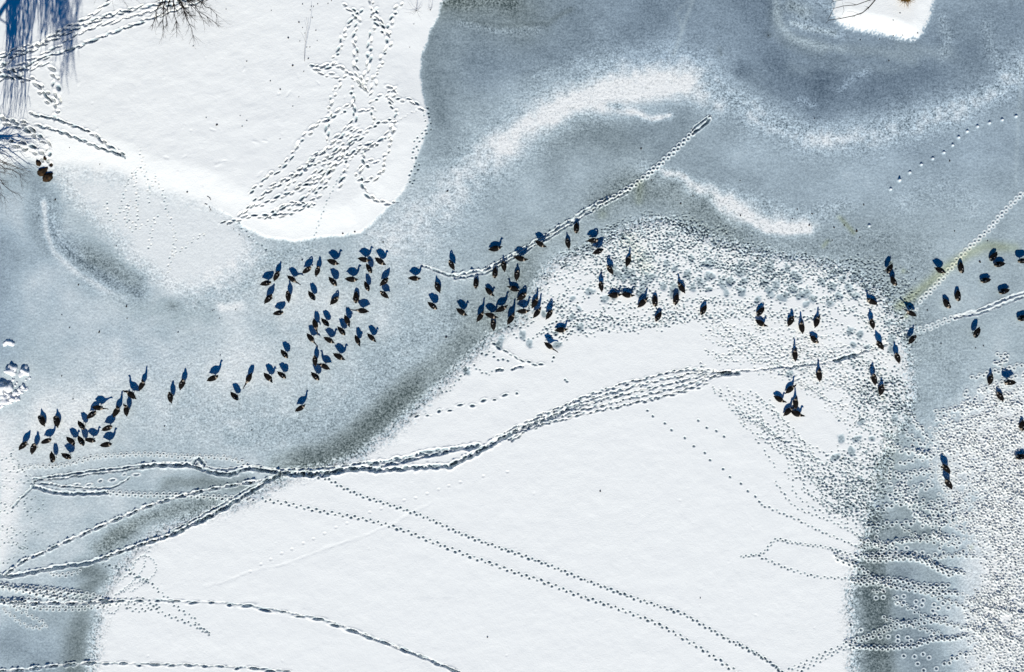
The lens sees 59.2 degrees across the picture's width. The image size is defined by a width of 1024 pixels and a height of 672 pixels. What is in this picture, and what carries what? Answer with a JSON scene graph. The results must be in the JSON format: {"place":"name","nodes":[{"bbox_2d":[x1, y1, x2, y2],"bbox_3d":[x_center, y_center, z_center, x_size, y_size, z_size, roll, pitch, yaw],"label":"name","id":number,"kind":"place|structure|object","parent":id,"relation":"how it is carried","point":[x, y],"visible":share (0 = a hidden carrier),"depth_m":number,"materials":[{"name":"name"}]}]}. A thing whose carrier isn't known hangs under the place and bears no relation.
{"place":"outdoors","nodes":[
{"label":"outdoors","id":0,"kind":"place"},
{"bbox_2d":[42,172,52,181],"bbox_3d":[-28.297,-9.680,54.897,0.781,0.288,0.548,-35,90,0],"label":"rock","id":1,"kind":"object","parent":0,"point":[47,177],"visible":1,"depth_m":54.84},
{"bbox_2d":[0,0,443,240],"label":"snowy bank","id":2,"kind":"structure","parent":0,"point":[124,89],"depth_m":54.72,"materials":[{"name":"snow"}]},
{"bbox_2d":[0,0,1023,671],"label":"frozen river","id":3,"kind":"structure","parent":0,"point":[608,484],"depth_m":54.99,"materials":[{"name":"ice"}]},
{"bbox_2d":[0,394,8,404],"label":"snow chunk","id":4,"kind":"object","parent":3,"relation":"on","point":[3,398],"visible":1,"depth_m":54.85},
{"bbox_2d":[0,381,9,394],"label":"snow chunk","id":5,"kind":"object","parent":3,"relation":"on","point":[2,387],"visible":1,"depth_m":54.76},
{"bbox_2d":[4,383,13,392],"bbox_3d":[-30.756,3.214,54.864,0.677,0.263,0.648,-13,90,0],"label":"snow chunk","id":6,"kind":"object","parent":3,"relation":"on","point":[9,387],"visible":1,"depth_m":54.85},
{"bbox_2d":[3,364,16,376],"bbox_3d":[-30.521,2.061,54.869,0.738,0.254,0.727,28,90,0],"label":"snow chunk","id":7,"kind":"object","parent":3,"relation":"on","point":[10,370],"visible":1,"depth_m":54.85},
{"bbox_2d":[19,441,27,449],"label":"goose","id":8,"kind":"object","parent":3,"relation":"on","point":[23,445],"visible":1,"depth_m":54.56},
{"bbox_2d":[18,365,29,377],"bbox_3d":[-29.766,2.144,54.879,0.677,0.249,0.782,-4,90,0],"label":"snow chunk","id":9,"kind":"object","parent":3,"relation":"on","point":[23,371],"visible":1,"depth_m":54.85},
{"bbox_2d":[30,443,37,453],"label":"goose","id":10,"kind":"object","parent":3,"relation":"on","point":[33,447],"visible":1,"depth_m":54.55},
{"bbox_2d":[38,415,44,426],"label":"goose","id":11,"kind":"object","parent":3,"relation":"on","point":[41,419],"visible":1,"depth_m":54.74},
{"bbox_2d":[37,168,45,175],"bbox_3d":[-28.657,-9.989,54.905,0.609,0.254,0.514,-18,90,0],"label":"rock","id":12,"kind":"object","parent":3,"relation":"on","point":[41,171],"visible":1,"depth_m":54.85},
{"bbox_2d":[41,438,51,443],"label":"goose","id":13,"kind":"object","parent":3,"relation":"on","point":[46,440],"visible":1,"depth_m":54.56},
{"bbox_2d":[49,451,56,462],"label":"goose","id":14,"kind":"object","parent":3,"relation":"on","point":[52,457],"visible":1,"depth_m":54.57},
{"bbox_2d":[53,416,59,427],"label":"goose","id":15,"kind":"object","parent":3,"relation":"on","point":[56,420],"visible":1,"depth_m":54.74},
{"bbox_2d":[61,453,71,458],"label":"goose","id":16,"kind":"object","parent":3,"relation":"on","point":[66,456],"visible":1,"depth_m":54.58},
{"bbox_2d":[66,436,75,445],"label":"goose","id":17,"kind":"object","parent":3,"relation":"on","point":[70,440],"visible":1,"depth_m":54.58},
{"bbox_2d":[77,435,84,445],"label":"goose","id":18,"kind":"object","parent":3,"relation":"on","point":[81,440],"visible":1,"depth_m":54.55},
{"bbox_2d":[86,411,95,418],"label":"goose","id":19,"kind":"object","parent":3,"relation":"on","point":[91,414],"visible":1,"depth_m":54.53},
{"bbox_2d":[92,405,107,409],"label":"goose","id":20,"kind":"object","parent":3,"relation":"on","point":[97,407],"visible":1,"depth_m":54.56},
{"bbox_2d":[99,442,111,446],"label":"goose","id":21,"kind":"object","parent":3,"relation":"on","point":[106,444],"visible":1,"depth_m":54.54},
{"bbox_2d":[101,425,112,430],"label":"goose","id":22,"kind":"object","parent":3,"relation":"on","point":[107,428],"visible":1,"depth_m":54.54},
{"bbox_2d":[112,405,119,417],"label":"goose","id":23,"kind":"object","parent":3,"relation":"on","point":[116,410],"visible":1,"depth_m":54.55},
{"bbox_2d":[123,403,129,416],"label":"goose","id":24,"kind":"object","parent":3,"relation":"on","point":[126,410],"visible":1,"depth_m":54.56},
{"bbox_2d":[123,390,135,398],"bbox_3d":[-23.126,3.536,54.662,0.918,0.698,0.346,41,90,0],"label":"goose","id":25,"kind":"object","parent":3,"relation":"on","point":[130,394],"visible":1,"depth_m":54.53},
{"bbox_2d":[138,379,144,390],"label":"goose","id":26,"kind":"object","parent":3,"relation":"on","point":[141,385],"visible":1,"depth_m":54.57},
{"bbox_2d":[167,392,173,403],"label":"goose","id":27,"kind":"object","parent":3,"relation":"on","point":[170,395],"visible":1,"depth_m":54.56},
{"bbox_2d":[179,379,185,389],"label":"goose","id":28,"kind":"object","parent":3,"relation":"on","point":[182,383],"visible":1,"depth_m":54.56},
{"bbox_2d":[207,375,217,380],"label":"goose","id":29,"kind":"object","parent":3,"relation":"on","point":[213,378],"visible":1,"depth_m":54.53},
{"bbox_2d":[230,392,238,400],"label":"goose","id":30,"kind":"object","parent":3,"relation":"on","point":[234,396],"visible":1,"depth_m":54.57},
{"bbox_2d":[243,373,251,388],"bbox_3d":[-16.043,2.718,54.746,0.320,0.532,1.128,28,90,0],"label":"goose","id":31,"kind":"object","parent":3,"relation":"on","point":[248,377],"visible":1,"depth_m":54.56},
{"bbox_2d":[260,280,270,285],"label":"goose","id":32,"kind":"object","parent":3,"relation":"on","point":[266,283],"visible":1,"depth_m":54.54},
{"bbox_2d":[264,294,272,303],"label":"goose","id":33,"kind":"object","parent":3,"relation":"on","point":[268,298],"visible":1,"depth_m":54.54},
{"bbox_2d":[264,373,272,382],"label":"goose","id":34,"kind":"object","parent":3,"relation":"on","point":[268,377],"visible":1,"depth_m":54.55},
{"bbox_2d":[285,291,290,302],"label":"goose","id":35,"kind":"object","parent":3,"relation":"on","point":[288,296],"visible":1,"depth_m":54.55},
{"bbox_2d":[287,275,300,284],"bbox_3d":[-13.211,-3.362,54.752,1.086,0.512,0.300,35,90,0],"label":"goose","id":36,"kind":"object","parent":3,"relation":"on","point":[291,278],"visible":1,"depth_m":54.57},
{"bbox_2d":[308,291,315,300],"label":"goose","id":37,"kind":"object","parent":3,"relation":"on","point":[311,295],"visible":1,"depth_m":54.56},
{"bbox_2d":[307,333,317,346],"bbox_3d":[-12.098,0.258,54.741,0.323,0.533,1.129,-40,90,0],"label":"goose","id":38,"kind":"object","parent":3,"relation":"on","point":[310,337],"visible":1,"depth_m":54.55},
{"bbox_2d":[312,318,317,334],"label":"goose","id":39,"kind":"object","parent":3,"relation":"on","point":[314,323],"visible":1,"depth_m":54.56},
{"bbox_2d":[312,355,317,366],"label":"goose","id":40,"kind":"object","parent":3,"relation":"on","point":[314,359],"visible":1,"depth_m":54.58},
{"bbox_2d":[317,363,329,369],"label":"goose","id":41,"kind":"object","parent":3,"relation":"on","point":[324,366],"visible":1,"depth_m":54.58},
{"bbox_2d":[327,259,338,264],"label":"goose","id":42,"kind":"object","parent":3,"relation":"on","point":[332,261],"visible":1,"depth_m":54.53},
{"bbox_2d":[329,277,336,285],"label":"goose","id":43,"kind":"object","parent":3,"relation":"on","point":[332,281],"visible":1,"depth_m":54.52},
{"bbox_2d":[330,296,338,304],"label":"goose","id":44,"kind":"object","parent":3,"relation":"on","point":[334,300],"visible":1,"depth_m":54.75},
{"bbox_2d":[333,353,344,359],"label":"goose","id":45,"kind":"object","parent":3,"relation":"on","point":[338,356],"visible":1,"depth_m":54.54},
{"bbox_2d":[344,315,349,326],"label":"goose","id":46,"kind":"object","parent":3,"relation":"on","point":[347,320],"visible":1,"depth_m":54.56},
{"bbox_2d":[345,277,357,281],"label":"goose","id":47,"kind":"object","parent":3,"relation":"on","point":[351,279],"visible":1,"depth_m":54.53},
{"bbox_2d":[353,291,358,303],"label":"goose","id":48,"kind":"object","parent":3,"relation":"on","point":[355,297],"visible":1,"depth_m":54.74},
{"bbox_2d":[350,308,368,313],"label":"goose","id":49,"kind":"object","parent":3,"relation":"on","point":[362,310],"visible":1,"depth_m":54.55},
{"bbox_2d":[358,257,370,261],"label":"goose","id":50,"kind":"object","parent":3,"relation":"on","point":[363,259],"visible":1,"depth_m":54.54},
{"bbox_2d":[375,257,385,264],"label":"goose","id":51,"kind":"object","parent":3,"relation":"on","point":[380,261],"visible":1,"depth_m":54.54},
{"bbox_2d":[408,276,420,280],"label":"goose","id":52,"kind":"object","parent":3,"relation":"on","point":[414,278],"visible":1,"depth_m":54.56},
{"bbox_2d":[434,282,440,292],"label":"goose","id":53,"kind":"object","parent":3,"relation":"on","point":[437,286],"visible":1,"depth_m":54.74},
{"bbox_2d":[456,308,467,315],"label":"goose","id":54,"kind":"object","parent":3,"relation":"on","point":[460,311],"visible":1,"depth_m":54.56},
{"bbox_2d":[473,277,478,288],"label":"goose","id":55,"kind":"object","parent":3,"relation":"on","point":[475,283],"visible":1,"depth_m":54.75},
{"bbox_2d":[476,310,483,321],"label":"goose","id":56,"kind":"object","parent":3,"relation":"on","point":[480,316],"visible":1,"depth_m":54.55},
{"bbox_2d":[484,313,498,318],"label":"goose","id":57,"kind":"object","parent":3,"relation":"on","point":[490,315],"visible":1,"depth_m":54.53},
{"bbox_2d":[490,320,495,330],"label":"goose","id":58,"kind":"object","parent":3,"relation":"on","point":[493,324],"visible":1,"depth_m":54.76},
{"bbox_2d":[492,266,497,277],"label":"goose","id":59,"kind":"object","parent":3,"relation":"on","point":[494,273],"visible":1,"depth_m":54.75},
{"bbox_2d":[488,246,502,251],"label":"goose","id":60,"kind":"object","parent":3,"relation":"on","point":[494,248],"visible":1,"depth_m":54.73},
{"bbox_2d":[495,305,507,311],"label":"goose","id":61,"kind":"object","parent":3,"relation":"on","point":[501,308],"visible":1,"depth_m":54.54},
{"bbox_2d":[501,261,506,271],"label":"goose","id":62,"kind":"object","parent":3,"relation":"on","point":[503,265],"visible":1,"depth_m":54.75},
{"bbox_2d":[507,312,514,324],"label":"goose","id":63,"kind":"object","parent":3,"relation":"on","point":[510,319],"visible":1,"depth_m":54.53},
{"bbox_2d":[507,286,518,291],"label":"goose","id":64,"kind":"object","parent":3,"relation":"on","point":[513,288],"visible":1,"depth_m":54.75},
{"bbox_2d":[514,269,519,280],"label":"goose","id":65,"kind":"object","parent":3,"relation":"on","point":[516,274],"visible":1,"depth_m":54.75},
{"bbox_2d":[514,256,528,261],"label":"goose","id":66,"kind":"object","parent":3,"relation":"on","point":[520,258],"visible":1,"depth_m":54.54},
{"bbox_2d":[516,292,526,300],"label":"goose","id":67,"kind":"object","parent":3,"relation":"on","point":[521,296],"visible":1,"depth_m":54.73},
{"bbox_2d":[516,309,530,313],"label":"goose","id":68,"kind":"object","parent":3,"relation":"on","point":[522,311],"visible":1,"depth_m":54.54},
{"bbox_2d":[531,296,537,307],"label":"goose","id":69,"kind":"object","parent":3,"relation":"on","point":[534,303],"visible":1,"depth_m":54.70},
{"bbox_2d":[533,307,540,317],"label":"goose","id":70,"kind":"object","parent":3,"relation":"on","point":[536,312],"visible":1,"depth_m":54.47},
{"bbox_2d":[535,240,546,246],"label":"goose","id":71,"kind":"object","parent":3,"relation":"on","point":[539,243],"visible":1,"depth_m":54.55},
{"bbox_2d":[544,342,557,351],"bbox_3d":[2.368,0.698,54.672,1.086,0.512,0.308,38,90,0],"label":"goose","id":72,"kind":"object","parent":3,"relation":"on","point":[548,345],"visible":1,"depth_m":54.50},
{"bbox_2d":[554,327,567,332],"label":"goose","id":73,"kind":"object","parent":3,"relation":"on","point":[561,329],"visible":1,"depth_m":54.66},
{"bbox_2d":[574,222,578,233],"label":"goose","id":74,"kind":"object","parent":3,"relation":"on","point":[576,228],"visible":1,"depth_m":54.75},
{"bbox_2d":[592,248,603,253],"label":"goose","id":75,"kind":"object","parent":3,"relation":"on","point":[598,251],"visible":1,"depth_m":54.47},
{"bbox_2d":[607,292,621,297],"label":"goose","id":76,"kind":"object","parent":3,"relation":"on","point":[614,295],"visible":1,"depth_m":54.70},
{"bbox_2d":[625,253,630,266],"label":"goose","id":77,"kind":"object","parent":3,"relation":"on","point":[628,261],"visible":1,"depth_m":54.68},
{"bbox_2d":[622,292,634,297],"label":"goose","id":78,"kind":"object","parent":3,"relation":"on","point":[627,294],"visible":1,"depth_m":54.66},
{"bbox_2d":[637,297,647,307],"bbox_3d":[7.947,-2.036,54.690,0.907,0.447,0.366,-44,90,0],"label":"goose","id":79,"kind":"object","parent":3,"relation":"on","point":[642,302],"visible":1,"depth_m":54.65},
{"bbox_2d":[652,295,657,306],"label":"goose","id":80,"kind":"object","parent":3,"relation":"on","point":[654,301],"visible":1,"depth_m":54.68},
{"bbox_2d":[673,293,678,304],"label":"goose","id":81,"kind":"object","parent":3,"relation":"on","point":[676,299],"visible":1,"depth_m":54.64},
{"bbox_2d":[677,281,684,292],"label":"goose","id":82,"kind":"object","parent":3,"relation":"on","point":[681,287],"visible":1,"depth_m":54.65},
{"bbox_2d":[700,304,706,314],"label":"goose","id":83,"kind":"object","parent":3,"relation":"on","point":[703,310],"visible":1,"depth_m":54.66},
{"bbox_2d":[756,307,763,315],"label":"goose","id":84,"kind":"object","parent":3,"relation":"on","point":[760,311],"visible":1,"depth_m":54.66},
{"bbox_2d":[755,320,767,326],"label":"goose","id":85,"kind":"object","parent":3,"relation":"on","point":[760,323],"visible":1,"depth_m":54.67},
{"bbox_2d":[773,396,786,402],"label":"goose","id":86,"kind":"object","parent":3,"relation":"on","point":[778,398],"visible":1,"depth_m":54.67},
{"bbox_2d":[783,407,793,415],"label":"goose","id":87,"kind":"object","parent":3,"relation":"on","point":[787,411],"visible":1,"depth_m":54.66},
{"bbox_2d":[787,316,793,326],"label":"goose","id":88,"kind":"object","parent":3,"relation":"on","point":[790,320],"visible":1,"depth_m":54.66},
{"bbox_2d":[785,384,796,393],"bbox_3d":[16.924,3.221,54.704,0.862,0.425,0.329,-42,90,0],"label":"goose","id":89,"kind":"object","parent":3,"relation":"on","point":[789,389],"visible":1,"depth_m":54.66},
{"bbox_2d":[792,347,797,361],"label":"goose","id":90,"kind":"object","parent":3,"relation":"on","point":[795,355],"visible":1,"depth_m":54.65},
{"bbox_2d":[793,396,797,409],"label":"goose","id":91,"kind":"object","parent":3,"relation":"on","point":[795,402],"visible":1,"depth_m":54.66},
{"bbox_2d":[791,410,804,416],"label":"goose","id":92,"kind":"object","parent":3,"relation":"on","point":[796,413],"visible":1,"depth_m":54.65},
{"bbox_2d":[799,320,804,333],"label":"goose","id":93,"kind":"object","parent":3,"relation":"on","point":[801,327],"visible":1,"depth_m":54.66},
{"bbox_2d":[810,335,818,343],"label":"goose","id":94,"kind":"object","parent":3,"relation":"on","point":[814,339],"visible":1,"depth_m":54.68},
{"bbox_2d":[814,315,819,327],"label":"goose","id":95,"kind":"object","parent":3,"relation":"on","point":[816,321],"visible":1,"depth_m":54.67},
{"bbox_2d":[816,368,821,381],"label":"goose","id":96,"kind":"object","parent":3,"relation":"on","point":[819,375],"visible":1,"depth_m":54.66},
{"bbox_2d":[868,318,874,329],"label":"goose","id":97,"kind":"object","parent":3,"relation":"on","point":[871,322],"visible":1,"depth_m":54.49},
{"bbox_2d":[866,298,877,304],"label":"goose","id":98,"kind":"object","parent":3,"relation":"on","point":[871,301],"visible":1,"depth_m":54.67},
{"bbox_2d":[870,374,876,385],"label":"goose","id":99,"kind":"object","parent":3,"relation":"on","point":[873,377],"visible":1,"depth_m":54.45},
{"bbox_2d":[876,340,883,349],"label":"goose","id":100,"kind":"object","parent":3,"relation":"on","point":[879,344],"visible":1,"depth_m":54.48},
{"bbox_2d":[878,384,884,395],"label":"goose","id":101,"kind":"object","parent":3,"relation":"on","point":[881,388],"visible":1,"depth_m":54.67},
{"bbox_2d":[885,263,892,272],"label":"goose","id":102,"kind":"object","parent":3,"relation":"on","point":[889,268],"visible":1,"depth_m":54.57},
{"bbox_2d":[890,276,896,285],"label":"goose","id":103,"kind":"object","parent":3,"relation":"on","point":[893,281],"visible":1,"depth_m":54.57},
{"bbox_2d":[893,352,900,363],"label":"goose","id":104,"kind":"object","parent":3,"relation":"on","point":[896,356],"visible":1,"depth_m":54.48},
{"bbox_2d":[902,308,916,315],"bbox_3d":[24.076,-1.456,54.746,1.096,0.516,0.307,28,90,0],"label":"goose","id":105,"kind":"object","parent":3,"relation":"on","point":[910,312],"visible":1,"depth_m":54.57},
{"bbox_2d":[908,335,916,344],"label":"goose","id":106,"kind":"object","parent":3,"relation":"on","point":[912,338],"visible":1,"depth_m":54.57},
{"bbox_2d":[934,267,945,273],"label":"goose","id":107,"kind":"object","parent":3,"relation":"on","point":[939,270],"visible":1,"depth_m":54.56},
{"bbox_2d":[941,464,950,473],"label":"goose","id":108,"kind":"object","parent":3,"relation":"on","point":[945,467],"visible":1,"depth_m":54.54},
{"bbox_2d":[943,298,950,308],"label":"goose","id":109,"kind":"object","parent":3,"relation":"on","point":[946,302],"visible":1,"depth_m":54.75},
{"bbox_2d":[945,479,952,488],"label":"goose","id":110,"kind":"object","parent":3,"relation":"on","point":[948,483],"visible":1,"depth_m":54.51},
{"bbox_2d":[955,289,960,300],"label":"goose","id":111,"kind":"object","parent":3,"relation":"on","point":[957,295],"visible":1,"depth_m":54.74},
{"bbox_2d":[958,262,963,272],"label":"goose","id":112,"kind":"object","parent":3,"relation":"on","point":[961,267],"visible":1,"depth_m":54.74},
{"bbox_2d":[972,327,980,337],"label":"goose","id":113,"kind":"object","parent":3,"relation":"on","point":[976,332],"visible":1,"depth_m":54.55},
{"bbox_2d":[987,374,993,384],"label":"goose","id":114,"kind":"object","parent":3,"relation":"on","point":[990,379],"visible":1,"depth_m":54.76},
{"bbox_2d":[989,252,997,260],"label":"goose","id":115,"kind":"object","parent":3,"relation":"on","point":[993,256],"visible":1,"depth_m":54.75},
{"bbox_2d":[996,391,1003,400],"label":"goose","id":116,"kind":"object","parent":3,"relation":"on","point":[999,395],"visible":1,"depth_m":54.73},
{"bbox_2d":[994,261,1005,266],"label":"goose","id":117,"kind":"object","parent":3,"relation":"on","point":[998,264],"visible":1,"depth_m":54.74},
{"bbox_2d":[999,288,1009,293],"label":"goose","id":118,"kind":"object","parent":3,"relation":"on","point":[1003,291],"visible":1,"depth_m":54.75},
{"bbox_2d":[1004,380,1016,384],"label":"goose","id":119,"kind":"object","parent":3,"relation":"on","point":[1009,382],"visible":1,"depth_m":54.50},
{"bbox_2d":[1019,419,1023,430],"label":"goose","id":120,"kind":"object","parent":3,"relation":"on","point":[1021,426],"visible":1,"depth_m":54.76},
{"bbox_2d":[833,0,935,40],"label":"snowy island","id":121,"kind":"structure","parent":0,"point":[909,22],"depth_m":54.77,"materials":[{"name":"snow"}]},
{"bbox_3d":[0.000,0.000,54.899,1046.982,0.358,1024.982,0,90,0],"label":"snow field","id":122,"kind":"structure","parent":0,"visible":0},
{"bbox_2d":[0,151,36,207],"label":"bare shrub","id":123,"kind":"object","parent":122,"relation":"on","point":[4,163],"visible":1,"depth_m":53.26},
{"bbox_2d":[147,0,232,49],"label":"bare tree","id":124,"kind":"object","parent":122,"relation":"on","point":[181,4],"visible":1,"depth_m":51.42,"materials":[{"name":"brown plant"}]},
{"bbox_2d":[826,0,875,22],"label":"bare tree","id":125,"kind":"object","parent":122,"relation":"on","point":[853,6],"visible":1,"depth_m":51.77,"materials":[{"name":"plant"}]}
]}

